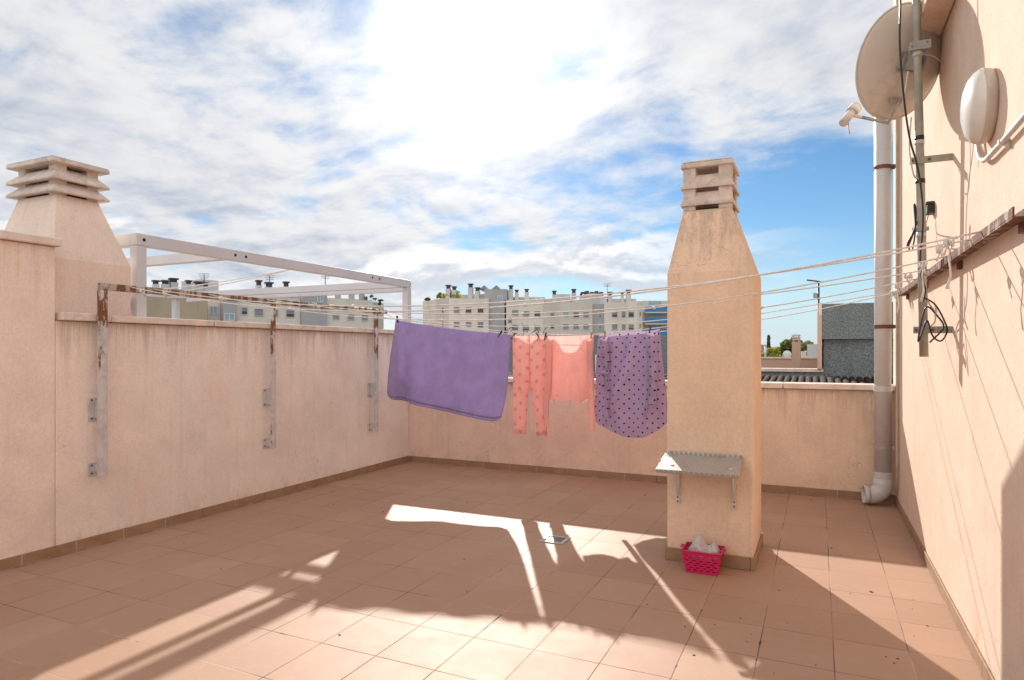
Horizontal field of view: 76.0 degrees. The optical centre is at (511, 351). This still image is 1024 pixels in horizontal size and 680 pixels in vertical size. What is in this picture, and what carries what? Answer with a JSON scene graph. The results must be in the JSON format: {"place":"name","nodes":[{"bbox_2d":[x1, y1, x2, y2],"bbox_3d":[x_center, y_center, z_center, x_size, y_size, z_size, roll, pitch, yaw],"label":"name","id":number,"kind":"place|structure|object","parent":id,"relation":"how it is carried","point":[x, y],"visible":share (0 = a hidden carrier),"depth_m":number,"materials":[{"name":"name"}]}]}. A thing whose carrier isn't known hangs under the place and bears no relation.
{"place":"outdoors","nodes":[
{"label":"outdoors","id":0,"kind":"place"},
{"bbox_2d":[147,278,208,319],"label":"apartment block","id":1,"kind":"structure","parent":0,"point":[159,307],"depth_m":78.61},
{"bbox_2d":[181,279,299,324],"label":"apartment block","id":2,"kind":"structure","parent":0,"point":[226,312],"depth_m":84.67,"materials":[{"name":"beige concrete"}]},
{"bbox_2d":[209,306,216,314],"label":"window","id":3,"kind":"structure","parent":2,"relation":"in","point":[212,309],"depth_m":82.29,"materials":[{"name":"glass"}]},
{"bbox_2d":[224,313,234,320],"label":"window","id":4,"kind":"structure","parent":2,"relation":"in","point":[227,316],"depth_m":81.98,"materials":[{"name":"glass"}]},
{"bbox_2d":[241,307,247,314],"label":"window","id":5,"kind":"structure","parent":2,"relation":"in","point":[244,310],"depth_m":83.55,"materials":[{"name":"grey glass"}]},
{"bbox_2d":[254,308,263,315],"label":"window","id":6,"kind":"structure","parent":2,"relation":"in","point":[257,311],"depth_m":84.62,"materials":[{"name":"grey glass"}]},
{"bbox_2d":[286,310,294,317],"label":"window","id":7,"kind":"structure","parent":2,"relation":"in","point":[289,313],"depth_m":87.14,"materials":[{"name":"grey glass"}]},
{"bbox_2d":[289,294,383,328],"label":"apartment block","id":8,"kind":"structure","parent":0,"point":[312,319],"depth_m":91.21,"materials":[{"name":"beige paint"}]},
{"bbox_2d":[317,296,322,302],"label":"window","id":9,"kind":"structure","parent":8,"relation":"in","point":[319,298],"depth_m":88.90,"materials":[{"name":"glass"}]},
{"bbox_2d":[332,313,339,319],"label":"window","id":10,"kind":"structure","parent":8,"relation":"in","point":[335,317],"depth_m":90.79,"materials":[{"name":"grey glass"}]},
{"bbox_2d":[347,314,354,319],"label":"window","id":11,"kind":"structure","parent":8,"relation":"in","point":[348,318],"depth_m":92.02,"materials":[{"name":"grey glass"}]},
{"bbox_2d":[361,315,367,320],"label":"window","id":12,"kind":"structure","parent":8,"relation":"in","point":[362,319],"depth_m":93.21,"materials":[{"name":"grey glass"}]},
{"bbox_2d":[363,294,376,300],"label":"roof plant","id":13,"kind":"object","parent":8,"relation":"on","point":[366,297],"visible":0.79,"depth_m":95.15,"materials":[{"name":"green plant"}]},
{"bbox_2d":[0,0,892,346],"label":"sky","id":14,"kind":"structure","parent":0,"point":[541,147],"materials":[{"name":"blue"}]},
{"bbox_2d":[423,283,508,333],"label":"apartment block","id":15,"kind":"structure","parent":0,"point":[496,293],"depth_m":122.21,"materials":[{"name":"beige paint"}]},
{"bbox_2d":[436,292,444,298],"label":"roof plant","id":16,"kind":"object","parent":15,"relation":"on","point":[438,295],"visible":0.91,"depth_m":129.10,"materials":[{"name":"green plant"}]},
{"bbox_2d":[440,290,460,298],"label":"roof plant","id":17,"kind":"object","parent":15,"relation":"on","point":[458,295],"visible":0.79,"depth_m":126.33,"materials":[{"name":"green plant"}]},
{"bbox_2d":[453,307,459,312],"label":"window","id":18,"kind":"structure","parent":15,"relation":"in","point":[454,311],"depth_m":122.14,"materials":[{"name":"grey glass"}]},
{"bbox_2d":[453,321,459,327],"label":"window","id":19,"kind":"structure","parent":15,"relation":"in","point":[454,322],"depth_m":122.11,"materials":[{"name":"grey glass"}]},
{"bbox_2d":[465,307,471,312],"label":"window","id":20,"kind":"structure","parent":15,"relation":"in","point":[469,310],"depth_m":121.70,"materials":[{"name":"grey glass"}]},
{"bbox_2d":[465,321,471,327],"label":"window","id":21,"kind":"structure","parent":15,"relation":"in","point":[466,322],"depth_m":121.69,"materials":[{"name":"grey glass"}]},
{"bbox_2d":[477,307,483,312],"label":"window","id":22,"kind":"structure","parent":15,"relation":"in","point":[478,310],"depth_m":121.27,"materials":[{"name":"grey glass"}]},
{"bbox_2d":[477,321,483,327],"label":"window","id":23,"kind":"structure","parent":15,"relation":"in","point":[478,322],"depth_m":121.24,"materials":[{"name":"grey glass"}]},
{"bbox_2d":[0,462,983,679],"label":"terrace floor","id":24,"kind":"structure","parent":0,"point":[266,590],"depth_m":4.03,"materials":[{"name":"tile"}]},
{"bbox_2d":[0,230,408,571],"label":"parapet wall","id":25,"kind":"structure","parent":24,"relation":"on","point":[188,421],"depth_m":5.54,"materials":[{"name":"paint"}]},
{"bbox_2d":[88,283,386,476],"bbox_3d":[-2.404,0.234,6.644,0.115,1.511,3.688,0,0,25],"label":"drying rack","id":26,"kind":"object","parent":25,"relation":"attached to","point":[98,408],"visible":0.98,"depth_m":5.21,"materials":[{"name":"metal"}]},
{"bbox_2d":[129,231,980,311],"bbox_3d":[-0.513,-0.379,3.993,5.567,0.270,0.046,0,0,25],"label":"clothes line","id":27,"kind":"object","parent":26,"relation":"attached to","point":[947,242],"visible":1,"depth_m":3.34,"materials":[{"name":"white plastic"}]},
{"bbox_2d":[153,239,969,307],"bbox_3d":[-0.426,-0.403,4.180,5.566,0.223,0.044,0,0,25],"label":"clothes line","id":28,"kind":"object","parent":26,"relation":"attached to","point":[938,249],"visible":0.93,"depth_m":3.77,"materials":[{"name":"white plastic"}]},
{"bbox_2d":[208,256,946,321],"bbox_3d":[-0.187,-0.367,4.693,5.567,0.294,0.052,0,0,25],"label":"clothes line","id":29,"kind":"object","parent":26,"relation":"attached to","point":[923,266],"visible":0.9,"depth_m":4.11,"materials":[{"name":"white plastic"}]},
{"bbox_2d":[266,269,928,314],"bbox_3d":[0.087,-0.404,5.280,5.566,0.220,0.041,0,0,25],"label":"clothes line","id":30,"kind":"object","parent":26,"relation":"attached to","point":[906,276],"visible":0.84,"depth_m":4.93,"materials":[{"name":"white plastic"}]},
{"bbox_2d":[308,279,915,326],"bbox_3d":[0.338,-0.364,5.819,5.567,0.299,0.048,0,0,25],"label":"clothes line","id":31,"kind":"object","parent":26,"relation":"attached to","point":[897,284],"visible":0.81,"depth_m":5.45,"materials":[{"name":"beige plastic"}]},
{"bbox_2d":[380,289,899,335],"bbox_3d":[0.762,-0.345,6.743,5.576,0.360,0.266,0,0,28],"label":"clothes line","id":32,"kind":"object","parent":26,"relation":"attached to","point":[894,292],"visible":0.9,"depth_m":6.48,"materials":[{"name":"beige plastic"}]},
{"bbox_2d":[387,320,510,420],"bbox_3d":[-0.728,0.198,7.433,1.583,1.128,0.159,0,0,25],"label":"towel","id":33,"kind":"object","parent":32,"relation":"hanging from","point":[461,372],"visible":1,"depth_m":7.41,"materials":[{"name":"purple fabric"}]},
{"bbox_2d":[512,336,546,435],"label":"pyjama trousers","id":34,"kind":"object","parent":32,"relation":"hanging from","point":[529,360],"visible":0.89,"depth_m":6.97,"materials":[{"name":"pink fabric"}]},
{"bbox_2d":[543,335,594,431],"bbox_3d":[0.606,0.324,6.787,0.559,0.975,0.174,0,0,25],"label":"shirt","id":35,"kind":"object","parent":32,"relation":"hanging from","point":[569,372],"visible":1,"depth_m":6.77,"materials":[{"name":"pink fabric"}]},
{"bbox_2d":[595,329,666,437],"bbox_3d":[1.159,0.315,6.506,0.735,1.071,0.347,0,0,25],"label":"blouse","id":36,"kind":"object","parent":32,"relation":"hanging from","point":[630,398],"visible":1,"depth_m":6.45,"materials":[{"name":"purple fabric"}]},
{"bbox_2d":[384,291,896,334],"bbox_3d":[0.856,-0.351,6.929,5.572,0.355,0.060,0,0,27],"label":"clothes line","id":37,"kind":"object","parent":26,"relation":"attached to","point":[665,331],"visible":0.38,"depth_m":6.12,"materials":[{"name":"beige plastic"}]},
{"bbox_2d":[539,534,570,544],"bbox_3d":[0.342,1.495,5.208,0.196,0.008,0.196,0,0,25],"label":"floor drain","id":38,"kind":"object","parent":24,"relation":"in","point":[556,539],"visible":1,"depth_m":5.20,"materials":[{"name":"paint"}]},
{"bbox_2d":[183,503,927,664],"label":"leaf litter","id":39,"kind":"object","parent":24,"relation":"on","point":[714,624],"visible":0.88,"depth_m":3.88,"materials":[{"name":"brown plant"}]},
{"bbox_2d":[409,377,895,502],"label":"parapet wall","id":40,"kind":"structure","parent":24,"relation":"on","point":[817,439],"depth_m":7.49,"materials":[{"name":"paint"}]},
{"bbox_2d":[680,541,726,575],"bbox_3d":[1.308,1.418,4.482,0.304,0.161,0.218,0,0,25],"label":"laundry basket","id":41,"kind":"object","parent":24,"relation":"on","point":[700,565],"visible":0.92,"depth_m":4.41,"materials":[{"name":"plastic"}]},
{"bbox_2d":[688,534,719,560],"bbox_3d":[1.308,1.343,4.482,0.210,0.177,0.164,0,0,25],"label":"plastic bag","id":42,"kind":"object","parent":41,"relation":"in","point":[698,544],"visible":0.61,"depth_m":4.45,"materials":[{"name":"white plastic"}]},
{"bbox_2d":[665,157,762,570],"bbox_3d":[1.529,0.052,4.914,0.616,2.895,0.708,0,0,25],"label":"chimney","id":43,"kind":"object","parent":24,"relation":"on","point":[714,377],"visible":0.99,"depth_m":4.63,"materials":[{"name":"paint"}]},
{"bbox_2d":[656,451,742,508],"bbox_3d":[1.287,0.900,4.487,0.536,0.369,0.294,0,0,25],"label":"wall shelf","id":44,"kind":"object","parent":43,"relation":"attached to","point":[676,463],"depth_m":4.48,"materials":[{"name":"metal"}]},
{"bbox_2d":[893,0,1023,679],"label":"stair tower","id":45,"kind":"structure","parent":24,"relation":"on","point":[959,499],"depth_m":3.31,"materials":[{"name":"paint"}]},
{"bbox_2d":[861,117,895,503],"bbox_3d":[3.583,-0.532,6.380,0.294,4.036,0.173,0,0,14],"label":"downpipe","id":46,"kind":"object","parent":45,"relation":"attached to","point":[879,489],"visible":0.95,"depth_m":6.32,"materials":[{"name":"plastic"}]},
{"bbox_2d":[896,0,898,489],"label":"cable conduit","id":47,"kind":"object","parent":45,"relation":"attached to","point":[897,315],"visible":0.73,"depth_m":6.16,"materials":[{"name":"beige plastic"}]},
{"bbox_2d":[926,201,934,215],"bbox_3d":[2.781,-0.953,4.368,0.049,0.080,0.110,0,0,25],"label":"junction box","id":48,"kind":"object","parent":45,"relation":"attached to","point":[930,207],"visible":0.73,"depth_m":4.33,"materials":[{"name":"black plastic"}]},
{"bbox_2d":[911,0,952,356],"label":"antenna mast","id":49,"kind":"object","parent":45,"relation":"attached to","point":[919,143],"visible":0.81,"depth_m":3.81,"materials":[{"name":"metal"}]},
{"bbox_2d":[839,2,941,133],"bbox_3d":[2.361,-1.766,4.066,0.594,0.716,0.517,0,0,25],"label":"satellite dish","id":50,"kind":"object","parent":49,"relation":"attached to","point":[878,82],"visible":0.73,"depth_m":4.05,"materials":[{"name":"metal"}]},
{"bbox_2d":[899,71,908,112],"bbox_3d":[2.267,-1.507,3.811,0.036,0.216,0.080,0,0,-5],"label":"cable","id":51,"kind":"object","parent":50,"relation":"hanging from","point":[904,89],"visible":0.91,"depth_m":3.78,"materials":[{"name":"white plastic"}]},
{"bbox_2d":[906,203,917,249],"bbox_3d":[2.285,-0.708,3.740,0.067,0.273,0.009,0,0,0],"label":"cable","id":52,"kind":"object","parent":49,"relation":"attached to","point":[915,225],"visible":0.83,"depth_m":3.74,"materials":[{"name":"black plastic"}]},
{"bbox_2d":[899,0,926,289],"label":"cable","id":53,"kind":"object","parent":49,"relation":"hanging from","point":[909,137],"visible":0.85,"depth_m":3.74,"materials":[{"name":"black plastic"}]},
{"bbox_2d":[908,117,917,178],"bbox_3d":[2.323,-1.174,3.786,0.072,0.354,0.016,0,0,-17],"label":"cable","id":54,"kind":"object","parent":49,"relation":"attached to","point":[909,150],"visible":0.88,"depth_m":3.78,"materials":[{"name":"white plastic"}]},
{"bbox_2d":[917,290,947,342],"bbox_3d":[2.400,-0.199,3.740,0.174,0.304,0.010,0,0,0],"label":"cable","id":55,"kind":"object","parent":49,"relation":"attached to","point":[927,321],"visible":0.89,"depth_m":3.74,"materials":[{"name":"black plastic"}]},
{"bbox_2d":[925,276,935,326],"bbox_3d":[2.389,-0.281,3.740,0.064,0.295,0.008,0,0,0],"label":"cable","id":56,"kind":"object","parent":55,"relation":"attached to","point":[928,300],"visible":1,"depth_m":3.74,"materials":[{"name":"beige plastic"}]},
{"bbox_2d":[898,206,1023,299],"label":"wall rail","id":57,"kind":"object","parent":45,"relation":"attached to","point":[1006,221],"depth_m":2.93,"materials":[{"name":"metal"}]},
{"bbox_2d":[960,68,998,144],"bbox_3d":[2.084,-1.095,2.945,0.109,0.330,0.330,0,0,25],"label":"wall lamp","id":58,"kind":"object","parent":45,"relation":"attached to","point":[979,107],"visible":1,"depth_m":2.84,"materials":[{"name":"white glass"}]},
{"bbox_2d":[975,113,1023,162],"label":"conduit","id":59,"kind":"object","parent":45,"relation":"attached to","point":[1004,140],"visible":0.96,"depth_m":2.65,"materials":[{"name":"plastic"}]},
{"bbox_2d":[506,285,612,335],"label":"apartment block","id":60,"kind":"structure","parent":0,"point":[590,304],"depth_m":121.00,"materials":[{"name":"painted render"},{"name":"concrete"},{"name":"glass"}]},
{"bbox_2d":[512,310,517,315],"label":"window","id":61,"kind":"structure","parent":60,"relation":"in","point":[513,311],"depth_m":120.95,"materials":[{"name":"grey glass"}]},
{"bbox_2d":[523,311,529,316],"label":"window","id":62,"kind":"structure","parent":60,"relation":"in","point":[525,315],"depth_m":120.95,"materials":[{"name":"grey glass"}]},
{"bbox_2d":[523,325,529,330],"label":"window","id":63,"kind":"structure","parent":60,"relation":"in","point":[525,328],"depth_m":120.89,"materials":[{"name":"grey glass"}]},
{"bbox_2d":[534,311,540,316],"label":"window","id":64,"kind":"structure","parent":60,"relation":"in","point":[537,314],"depth_m":120.95,"materials":[{"name":"grey glass"}]},
{"bbox_2d":[563,324,568,329],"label":"window","id":65,"kind":"structure","parent":60,"relation":"in","point":[564,328],"depth_m":120.54,"materials":[{"name":"grey glass"}]},
{"bbox_2d":[573,324,578,329],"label":"window","id":66,"kind":"structure","parent":60,"relation":"in","point":[574,327],"depth_m":120.54,"materials":[{"name":"grey glass"}]},
{"bbox_2d":[583,312,588,317],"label":"window","id":67,"kind":"structure","parent":60,"relation":"in","point":[584,316],"depth_m":120.54,"materials":[{"name":"grey glass"}]},
{"bbox_2d":[583,324,588,329],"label":"window","id":68,"kind":"structure","parent":60,"relation":"in","point":[584,327],"depth_m":120.54,"materials":[{"name":"grey glass"}]},
{"bbox_2d":[602,290,666,334],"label":"apartment block","id":69,"kind":"structure","parent":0,"point":[660,313],"depth_m":120.80,"materials":[{"name":"beige paint"}]},
{"bbox_2d":[612,324,617,329],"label":"window","id":70,"kind":"structure","parent":69,"relation":"in","point":[614,326],"depth_m":120.74,"materials":[{"name":"grey glass"}]},
{"bbox_2d":[621,324,625,329],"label":"window","id":71,"kind":"structure","parent":69,"relation":"in","point":[623,326],"depth_m":120.74,"materials":[{"name":"grey glass"}]},
{"bbox_2d":[628,311,633,316],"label":"window","id":72,"kind":"structure","parent":69,"relation":"in","point":[630,313],"depth_m":120.77,"materials":[{"name":"grey glass"}]},
{"bbox_2d":[628,324,633,329],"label":"window","id":73,"kind":"structure","parent":69,"relation":"in","point":[630,326],"depth_m":120.74,"materials":[{"name":"grey glass"}]},
{"bbox_2d":[783,351,791,356],"bbox_3d":[12.605,0.214,30.023,0.384,0.499,0.098,0,0,25],"label":"dish","id":74,"kind":"object","parent":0,"point":[787,353],"visible":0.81,"depth_m":30.02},
{"bbox_2d":[801,351,806,356],"bbox_3d":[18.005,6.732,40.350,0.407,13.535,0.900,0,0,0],"label":"pale house","id":75,"kind":"structure","parent":0,"point":[803,353],"depth_m":40.00,"materials":[{"name":"white paint"}]},
{"bbox_2d":[807,344,816,356],"bbox_3d":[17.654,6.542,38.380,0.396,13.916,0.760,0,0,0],"label":"pale house","id":76,"kind":"structure","parent":0,"point":[811,350],"depth_m":38.13,"materials":[{"name":"white paint"}]},
{"bbox_3d":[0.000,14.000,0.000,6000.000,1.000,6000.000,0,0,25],"label":"ground","id":77,"kind":"structure","parent":0,"visible":0},
{"bbox_2d":[508,302,892,383],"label":"rendered house","id":78,"kind":"structure","parent":77,"relation":"on","point":[845,343],"depth_m":10.87,"materials":[{"name":"paint"}]},
{"bbox_2d":[791,334,800,367],"bbox_3d":[6.292,1.566,14.499,0.191,3.869,0.440,0,0,25],"label":"chimney","id":79,"kind":"object","parent":78,"relation":"on","point":[796,354],"visible":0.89,"depth_m":14.32,"materials":[{"name":"paint"}]},
{"bbox_2d":[807,279,820,314],"bbox_3d":[6.237,0.254,13.536,0.275,3.493,0.240,0,0,25],"label":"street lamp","id":80,"kind":"object","parent":78,"relation":"attached to","point":[816,295],"visible":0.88,"depth_m":13.48,"materials":[{"name":"grey metal"}]},
{"bbox_2d":[766,335,770,347],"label":"cypress tree","id":81,"kind":"object","parent":77,"relation":"on","point":[768,342],"visible":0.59,"depth_m":69.90,"materials":[{"name":"green plant"}]},
{"bbox_2d":[761,346,782,356],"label":"tree","id":82,"kind":"object","parent":77,"relation":"on","point":[772,352],"visible":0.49,"depth_m":43.73,"materials":[{"name":"green plant"}]},
{"bbox_2d":[761,357,816,367],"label":"parapet wall","id":83,"kind":"structure","parent":77,"relation":"on","point":[783,362],"depth_m":15.24,"materials":[{"name":"paint"}]},
{"bbox_2d":[778,336,802,356],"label":"tree","id":84,"kind":"object","parent":77,"relation":"on","point":[785,344],"visible":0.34,"depth_m":61.68,"materials":[{"name":"green plant"}]},
{"bbox_2d":[801,340,813,350],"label":"tree","id":85,"kind":"object","parent":77,"relation":"on","point":[804,346],"visible":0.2,"depth_m":59.69,"materials":[{"name":"green plant"}]},
{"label":"neighbour terrace floor","id":86,"kind":"structure","parent":0,"visible":0},
{"bbox_2d":[4,155,130,315],"bbox_3d":[-3.680,-0.013,5.346,0.850,3.027,0.620,0,0,25],"label":"chimney","id":87,"kind":"object","parent":86,"relation":"on","point":[59,197],"visible":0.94,"depth_m":5.15,"materials":[{"name":"paint"}]},
{"bbox_2d":[115,233,410,322],"bbox_3d":[-4.404,0.264,8.428,4.783,2.512,4.265,0,0,25],"label":"pergola","id":88,"kind":"object","parent":86,"relation":"on","point":[139,260],"visible":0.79,"depth_m":6.92,"materials":[{"name":"white metal"}]},
{"bbox_2d":[147,270,288,295],"bbox_3d":[-4.429,-0.826,8.354,4.612,0.244,0.012,0,0,26],"label":"shade wire","id":89,"kind":"object","parent":88,"relation":"attached to","point":[229,282],"visible":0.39,"depth_m":7.81,"materials":[{"name":"grey metal"}]},
{"bbox_2d":[163,270,286,288],"bbox_3d":[-4.450,-0.861,8.309,4.611,0.174,0.012,0,0,25],"label":"shade wire","id":90,"kind":"object","parent":88,"relation":"attached to","point":[226,280],"visible":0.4,"depth_m":7.82,"materials":[{"name":"grey metal"}]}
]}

